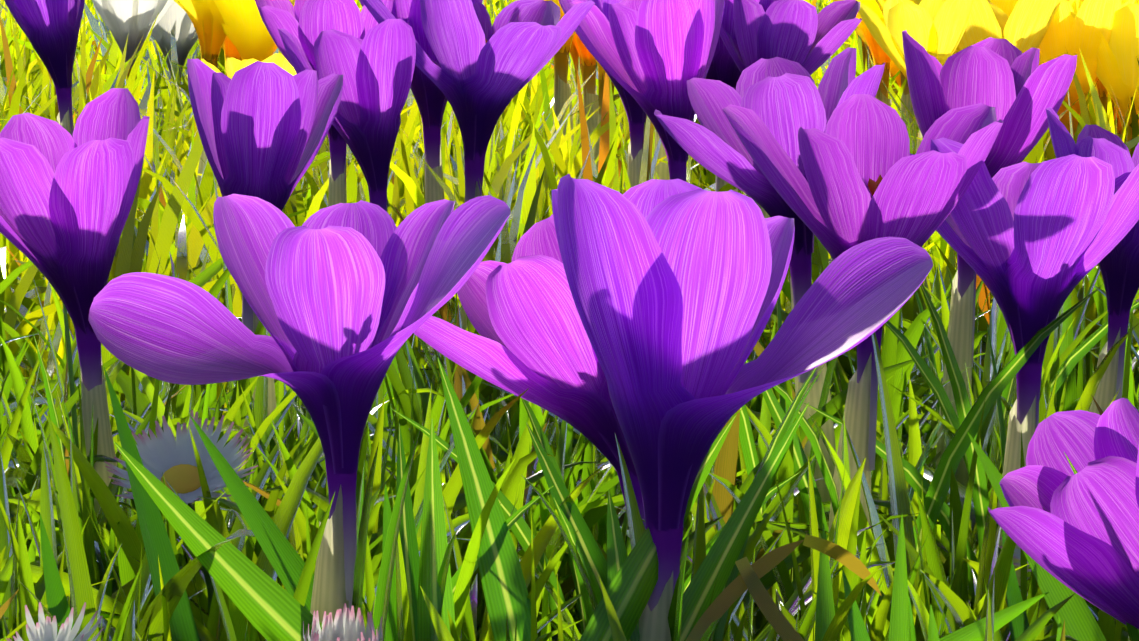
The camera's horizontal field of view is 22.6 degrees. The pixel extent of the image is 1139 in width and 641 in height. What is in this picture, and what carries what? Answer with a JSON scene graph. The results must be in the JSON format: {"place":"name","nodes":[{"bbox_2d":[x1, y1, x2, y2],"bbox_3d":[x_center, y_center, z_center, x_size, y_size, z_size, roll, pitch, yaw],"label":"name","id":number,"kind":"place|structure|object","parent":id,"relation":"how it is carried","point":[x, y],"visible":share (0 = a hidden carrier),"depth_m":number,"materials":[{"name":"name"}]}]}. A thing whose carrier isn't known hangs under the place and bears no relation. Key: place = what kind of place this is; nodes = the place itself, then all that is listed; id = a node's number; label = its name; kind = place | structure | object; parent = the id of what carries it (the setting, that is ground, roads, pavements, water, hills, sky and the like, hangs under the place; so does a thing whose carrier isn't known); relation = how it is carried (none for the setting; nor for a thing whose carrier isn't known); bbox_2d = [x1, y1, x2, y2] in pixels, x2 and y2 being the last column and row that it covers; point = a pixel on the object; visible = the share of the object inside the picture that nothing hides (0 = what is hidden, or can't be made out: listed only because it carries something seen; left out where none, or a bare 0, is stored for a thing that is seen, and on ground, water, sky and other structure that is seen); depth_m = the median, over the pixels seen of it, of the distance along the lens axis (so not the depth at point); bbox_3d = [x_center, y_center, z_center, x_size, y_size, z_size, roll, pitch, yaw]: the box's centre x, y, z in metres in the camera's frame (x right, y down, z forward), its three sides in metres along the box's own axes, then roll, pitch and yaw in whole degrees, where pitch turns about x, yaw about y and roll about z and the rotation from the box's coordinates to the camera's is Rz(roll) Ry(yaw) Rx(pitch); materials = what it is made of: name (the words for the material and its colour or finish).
{"place":"outdoors","nodes":[
{"label":"outdoors","id":0,"kind":"place"},
{"bbox_2d":[0,0,891,116],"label":"lawn grass","id":1,"kind":"structure","parent":0,"point":[96,28],"depth_m":2.18,"materials":[{"name":"plant"}]},
{"bbox_2d":[0,9,1138,414],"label":"lawn grass","id":2,"kind":"structure","parent":0,"point":[170,211],"depth_m":0.96,"materials":[{"name":"plant"}]},
{"label":"ground","id":3,"kind":"structure","parent":0,"visible":0},
{"bbox_2d":[4,0,84,135],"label":"crocus","id":4,"kind":"object","parent":3,"relation":"on","point":[50,28],"visible":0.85,"depth_m":0.92,"materials":[{"name":"purple plant"}]},
{"bbox_2d":[6,602,102,640],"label":"daisy","id":5,"kind":"object","parent":3,"relation":"on","point":[43,630],"visible":0.88,"depth_m":0.43,"materials":[{"name":"white plant"}]},
{"bbox_2d":[0,88,149,515],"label":"crocus","id":6,"kind":"object","parent":3,"relation":"on","point":[66,200],"visible":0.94,"depth_m":0.57,"materials":[{"name":"purple plant"}]},
{"bbox_2d":[92,0,173,79],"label":"crocus","id":7,"kind":"object","parent":3,"relation":"on","point":[133,20],"visible":0.62,"depth_m":1.54,"materials":[{"name":"white plant"}]},
{"bbox_2d":[151,0,197,101],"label":"crocus","id":8,"kind":"object","parent":3,"relation":"on","point":[175,20],"visible":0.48,"depth_m":1.59,"materials":[{"name":"white plant"}]},
{"bbox_2d":[104,410,257,635],"bbox_3d":[-0.068,0.047,0.499,0.027,0.059,0.025,0,8,2],"label":"daisy","id":9,"kind":"object","parent":3,"relation":"on","point":[169,456],"visible":0.52,"depth_m":0.50,"materials":[{"name":"white plant"}]},
{"bbox_2d":[177,0,226,198],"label":"crocus","id":10,"kind":"object","parent":3,"relation":"on","point":[205,17],"visible":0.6,"depth_m":1.15,"materials":[{"name":"yellow plant"}]},
{"bbox_2d":[223,36,241,76],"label":"crocus","id":11,"kind":"object","parent":3,"relation":"on","point":[230,50],"visible":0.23,"depth_m":1.20,"materials":[{"name":"orange plant"}]},
{"bbox_2d":[201,53,296,78],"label":"crocus","id":12,"kind":"object","parent":3,"relation":"on","point":[233,66],"visible":0.12,"depth_m":0.95,"materials":[{"name":"yellow plant"}]},
{"bbox_2d":[223,44,277,60],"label":"crocus","id":13,"kind":"object","parent":3,"relation":"on","point":[275,48],"visible":0.02,"depth_m":1.35,"materials":[{"name":"orange plant"}]},
{"bbox_2d":[213,0,294,60],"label":"crocus","id":14,"kind":"object","parent":3,"relation":"on","point":[245,30],"visible":0.4,"depth_m":1.14,"materials":[{"name":"yellow plant"}]},
{"bbox_2d":[187,58,342,451],"bbox_3d":[-0.071,-0.001,0.662,0.036,0.119,0.038,0,8,2],"label":"crocus","id":15,"kind":"object","parent":3,"relation":"on","point":[263,128],"visible":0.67,"depth_m":0.65,"materials":[{"name":"purple plant"}]},
{"bbox_2d":[88,194,509,622],"bbox_3d":[-0.040,0.033,0.447,0.063,0.108,0.047,0,8,2],"label":"crocus","id":16,"kind":"object","parent":3,"relation":"on","point":[345,301],"visible":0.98,"depth_m":0.43,"materials":[{"name":"purple plant"}]},
{"bbox_2d":[255,0,409,206],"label":"crocus","id":17,"kind":"object","parent":3,"relation":"on","point":[305,23],"visible":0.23,"depth_m":0.82,"materials":[{"name":"purple plant"}]},
{"bbox_2d":[303,603,382,640],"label":"daisy","id":18,"kind":"object","parent":3,"relation":"on","point":[344,626],"visible":0.96,"depth_m":0.43,"materials":[{"name":"white plant"}]},
{"bbox_2d":[278,18,415,372],"bbox_3d":[-0.059,-0.018,0.763,0.037,0.126,0.034,0,8,2],"label":"crocus","id":19,"kind":"object","parent":3,"relation":"on","point":[375,66],"visible":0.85,"depth_m":0.75,"materials":[{"name":"purple plant"}]},
{"bbox_2d":[359,0,482,345],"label":"crocus","id":20,"kind":"object","parent":3,"relation":"on","point":[430,98],"visible":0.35,"depth_m":0.85,"materials":[{"name":"purple plant"}]},
{"bbox_2d":[362,0,594,329],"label":"crocus","id":21,"kind":"object","parent":3,"relation":"on","point":[482,73],"visible":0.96,"depth_m":0.80,"materials":[{"name":"purple plant"}]},
{"bbox_2d":[414,214,645,528],"bbox_3d":[-0.004,0.029,0.500,0.045,0.103,0.042,5,9,35],"label":"crocus","id":22,"kind":"object","parent":3,"relation":"on","point":[520,310],"visible":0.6,"depth_m":0.49,"materials":[{"name":"purple plant"}]},
{"bbox_2d":[0,357,1105,640],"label":"grass","id":23,"kind":"structure","parent":3,"relation":"on","point":[268,607],"depth_m":0.44,"materials":[{"name":"green plant"}]},
{"bbox_2d":[544,0,575,180],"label":"crocus","id":24,"kind":"object","parent":3,"relation":"on","point":[562,90],"visible":0.15,"depth_m":1.15,"materials":[{"name":"yellow plant"}]},
{"bbox_2d":[0,411,1129,640],"bbox_3d":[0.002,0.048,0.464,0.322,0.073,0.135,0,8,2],"label":"lawn grass","id":25,"kind":"structure","parent":3,"relation":"on","point":[150,623],"depth_m":0.46,"materials":[{"name":"green plant"}]},
{"bbox_2d":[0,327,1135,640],"bbox_3d":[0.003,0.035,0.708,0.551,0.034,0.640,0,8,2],"label":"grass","id":26,"kind":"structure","parent":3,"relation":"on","point":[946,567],"depth_m":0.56,"materials":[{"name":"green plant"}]},
{"bbox_2d":[0,168,1138,640],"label":"lawn grass","id":27,"kind":"structure","parent":3,"relation":"on","point":[290,494],"depth_m":0.58,"materials":[{"name":"green plant"}]},
{"bbox_2d":[570,41,581,112],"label":"crocus","id":28,"kind":"object","parent":3,"relation":"on","point":[574,54],"visible":0.06,"depth_m":1.49,"materials":[{"name":"orange plant"}]},
{"bbox_2d":[33,283,1138,640],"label":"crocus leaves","id":29,"kind":"object","parent":3,"relation":"on","point":[959,447],"visible":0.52,"depth_m":0.54,"materials":[{"name":"green plant"}]},
{"bbox_2d":[573,32,598,154],"bbox_3d":[0.001,-0.090,1.204,0.051,0.154,0.052,0,8,2],"label":"crocus","id":30,"kind":"object","parent":3,"relation":"on","point":[588,67],"visible":0.19,"depth_m":1.20,"materials":[{"name":"orange plant"}]},
{"bbox_2d":[558,0,645,186],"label":"crocus","id":31,"kind":"object","parent":3,"relation":"on","point":[636,114],"visible":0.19,"depth_m":0.90,"materials":[{"name":"purple plant"}]},
{"bbox_2d":[594,61,614,169],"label":"crocus","id":32,"kind":"object","parent":3,"relation":"on","point":[601,74],"visible":0.08,"depth_m":1.09,"materials":[{"name":"orange plant"}]},
{"bbox_2d":[567,0,724,181],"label":"crocus","id":33,"kind":"object","parent":3,"relation":"on","point":[652,56],"visible":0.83,"depth_m":0.80,"materials":[{"name":"purple plant"}]},
{"bbox_2d":[654,129,669,179],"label":"crocus","id":34,"kind":"object","parent":3,"relation":"on","point":[662,169],"visible":0.02,"depth_m":1.20,"materials":[{"name":"yellow plant"}]},
{"bbox_2d":[705,0,770,191],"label":"crocus","id":35,"kind":"object","parent":3,"relation":"on","point":[723,68],"visible":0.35,"depth_m":0.89,"materials":[{"name":"purple plant"}]},
{"bbox_2d":[552,174,932,640],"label":"crocus","id":36,"kind":"object","parent":3,"relation":"on","point":[675,285],"visible":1,"depth_m":0.42,"materials":[{"name":"purple plant"}]},
{"bbox_2d":[654,47,884,571],"bbox_3d":[0.041,0.005,0.600,0.047,0.124,0.050,0,8,2],"label":"crocus","id":37,"kind":"object","parent":3,"relation":"on","point":[784,100],"visible":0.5,"depth_m":0.59,"materials":[{"name":"purple plant"}]},
{"bbox_2d":[720,0,861,343],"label":"crocus","id":38,"kind":"object","parent":3,"relation":"on","point":[806,36],"visible":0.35,"depth_m":0.86,"materials":[{"name":"purple plant"}]},
{"bbox_2d":[834,0,872,69],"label":"crocus","id":39,"kind":"object","parent":3,"relation":"on","point":[865,53],"visible":0.08,"depth_m":1.59,"materials":[{"name":"orange plant"}]},
{"bbox_2d":[723,94,1003,604],"bbox_3d":[0.055,0.017,0.536,0.052,0.117,0.044,0,8,2],"label":"crocus","id":40,"kind":"object","parent":3,"relation":"on","point":[869,176],"visible":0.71,"depth_m":0.53,"materials":[{"name":"purple plant"}]},
{"bbox_2d":[840,0,891,105],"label":"crocus","id":41,"kind":"object","parent":3,"relation":"on","point":[880,56],"visible":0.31,"depth_m":1.19,"materials":[{"name":"orange plant"}]},
{"bbox_2d":[837,0,900,87],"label":"crocus","id":42,"kind":"object","parent":3,"relation":"on","point":[894,69],"visible":0.02,"depth_m":1.34,"materials":[{"name":"orange plant"}]},
{"bbox_2d":[858,0,885,26],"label":"crocus","id":43,"kind":"object","parent":3,"relation":"on","point":[872,5],"depth_m":1.18,"materials":[{"name":"yellow plant"}]},
{"bbox_2d":[890,72,898,94],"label":"crocus","id":44,"kind":"object","parent":3,"relation":"on","point":[893,86],"visible":0.04,"depth_m":1.44,"materials":[{"name":"orange plant"}]},
{"bbox_2d":[875,0,916,148],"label":"crocus","id":45,"kind":"object","parent":3,"relation":"on","point":[906,99],"depth_m":1.14,"materials":[{"name":"yellow plant"}]},
{"bbox_2d":[856,0,973,151],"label":"crocus","id":46,"kind":"object","parent":3,"relation":"on","point":[936,29],"visible":0.46,"depth_m":1.02,"materials":[{"name":"yellow plant"}]},
{"bbox_2d":[902,30,1076,538],"bbox_3d":[0.089,0.000,0.622,0.033,0.127,0.040,-2,8,-18],"label":"crocus","id":47,"kind":"object","parent":3,"relation":"on","point":[1017,88],"visible":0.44,"depth_m":0.61,"materials":[{"name":"purple plant"}]},
{"bbox_2d":[914,0,1069,53],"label":"crocus","id":48,"kind":"object","parent":3,"relation":"on","point":[1028,23],"visible":0.23,"depth_m":1.07,"materials":[{"name":"yellow plant"}]},
{"bbox_2d":[910,137,1138,602],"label":"purple crocus","id":49,"kind":"object","parent":3,"relation":"on","point":[1032,245],"visible":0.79,"depth_m":0.53,"materials":[{"name":"purple plant"}]},
{"bbox_2d":[999,537,1086,603],"bbox_3d":[0.088,0.053,0.494,0.027,0.048,0.025,0,8,2],"label":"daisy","id":50,"kind":"object","parent":3,"relation":"on","point":[1017,553],"visible":0.02,"depth_m":0.49,"materials":[{"name":"plant"}]},
{"bbox_2d":[988,0,1134,137],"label":"yellow crocus","id":51,"kind":"object","parent":3,"relation":"on","point":[1093,19],"visible":0.31,"depth_m":1.07,"materials":[{"name":"yellow plant"}]},
{"bbox_2d":[987,398,1138,628],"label":"purple crocus","id":52,"kind":"object","parent":3,"relation":"on","point":[1064,524],"visible":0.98,"depth_m":0.41,"materials":[{"name":"purple plant"}]},
{"bbox_2d":[1046,107,1138,414],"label":"purple crocus","id":53,"kind":"object","parent":3,"relation":"on","point":[1119,265],"visible":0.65,"depth_m":0.58,"materials":[{"name":"purple plant"}]},
{"bbox_2d":[1085,82,1114,115],"bbox_3d":[0.215,-0.073,1.195,0.069,0.123,0.067,0,8,2],"label":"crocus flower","id":54,"kind":"object","parent":3,"relation":"on","point":[1092,99],"depth_m":1.18,"materials":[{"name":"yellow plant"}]},
{"bbox_2d":[1070,0,1138,157],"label":"yellow crocus","id":55,"kind":"object","parent":3,"relation":"on","point":[1117,72],"visible":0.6,"depth_m":1.07,"materials":[{"name":"yellow plant"}]},
{"bbox_2d":[1094,77,1114,127],"bbox_3d":[0.208,-0.076,1.149,0.052,0.140,0.060,0,8,2],"label":"grass blade","id":56,"kind":"object","parent":3,"relation":"on","point":[1102,91],"visible":0.12,"depth_m":1.14,"materials":[{"name":"orange plant"}]},
{"bbox_2d":[1114,107,1122,134],"bbox_3d":[0.240,-0.083,1.240,0.064,0.130,0.071,0,8,2],"label":"crocus flower","id":57,"kind":"object","parent":3,"relation":"on","point":[1119,129],"visible":0.06,"depth_m":1.24,"materials":[{"name":"orange plant"}]}
]}

